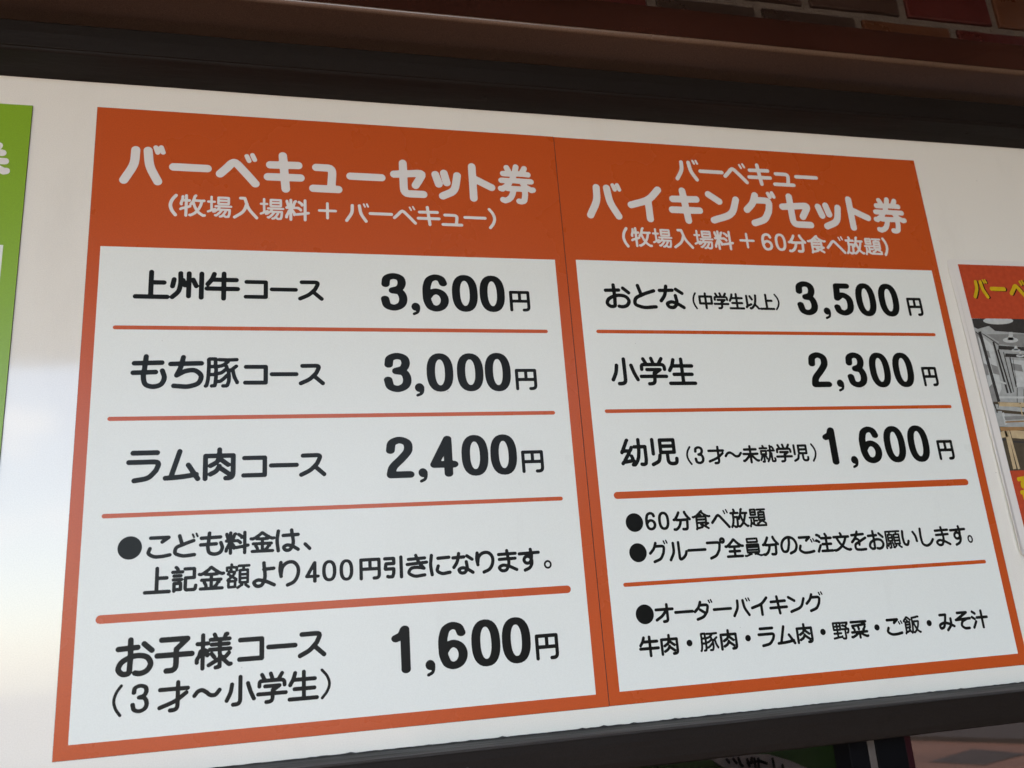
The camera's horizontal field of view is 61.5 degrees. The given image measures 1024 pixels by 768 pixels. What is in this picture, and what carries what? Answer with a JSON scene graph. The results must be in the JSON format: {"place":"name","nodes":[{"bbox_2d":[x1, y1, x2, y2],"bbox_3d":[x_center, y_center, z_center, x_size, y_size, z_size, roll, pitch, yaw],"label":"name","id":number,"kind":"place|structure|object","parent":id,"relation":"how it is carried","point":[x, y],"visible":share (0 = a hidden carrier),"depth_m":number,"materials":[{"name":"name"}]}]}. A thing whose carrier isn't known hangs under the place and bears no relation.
{"place":"outdoors","nodes":[
{"label":"outdoors","id":0,"kind":"place"},
{"bbox_2d":[597,0,1023,45],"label":"tiled wall","id":1,"kind":"structure","parent":0,"point":[997,21],"depth_m":1.17,"materials":[{"name":"brown tile"}]},
{"bbox_2d":[0,0,1023,105],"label":"wall ledge","id":2,"kind":"object","parent":1,"relation":"attached to","point":[610,36],"depth_m":0.99,"materials":[{"name":"brown metal"}]},
{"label":"ground","id":3,"kind":"structure","parent":0,"visible":0},
{"bbox_2d":[833,741,870,767],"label":"frame post","id":4,"kind":"object","parent":3,"relation":"on","point":[852,755],"depth_m":0.84,"materials":[{"name":"black metal"}]},
{"bbox_2d":[866,740,877,767],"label":"frame strip","id":5,"kind":"object","parent":3,"relation":"on","point":[872,754],"depth_m":0.85,"materials":[{"name":"grey metal"}]},
{"bbox_2d":[874,736,915,767],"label":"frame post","id":6,"kind":"object","parent":3,"relation":"on","point":[896,752],"depth_m":0.85,"materials":[{"name":"black metal"}]},
{"bbox_2d":[641,722,1023,767],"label":"window pane","id":7,"kind":"object","parent":6,"relation":"attached to","point":[999,746],"depth_m":0.90,"materials":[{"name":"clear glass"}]},
{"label":"wing wall","id":8,"kind":"structure","parent":3,"relation":"on","visible":0},
{"bbox_2d":[0,18,1023,767],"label":"sign board","id":9,"kind":"object","parent":8,"relation":"attached to","point":[66,80],"visible":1,"depth_m":0.84,"materials":[{"name":"white plastic"}]},
{"bbox_2d":[0,104,32,456],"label":"price sheet","id":10,"kind":"object","parent":9,"relation":"attached to","point":[15,125],"visible":1,"depth_m":0.80,"materials":[{"name":"printed paper"},{"name":"green ink"},{"name":"white plastic"}]},
{"bbox_2d":[52,107,608,761],"bbox_3d":[-0.160,0.012,0.825,0.470,0.601,0.001,0,-17,-14],"label":"price sheet","id":11,"kind":"object","parent":9,"relation":"on","point":[328,473],"visible":1,"depth_m":0.81,"materials":[{"name":"white plastic"},{"name":"orange ink"},{"name":"black ink"}]},
{"bbox_2d":[553,137,1023,705],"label":"price sheet","id":12,"kind":"object","parent":9,"relation":"on","point":[785,477],"visible":1,"depth_m":0.92,"materials":[{"name":"white plastic"},{"name":"orange ink"},{"name":"black ink"}]},
{"bbox_2d":[947,259,1023,554],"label":"laminated flyer","id":13,"kind":"object","parent":9,"relation":"attached to","point":[989,295],"visible":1,"depth_m":1.02,"materials":[{"name":"paper"}]}
]}

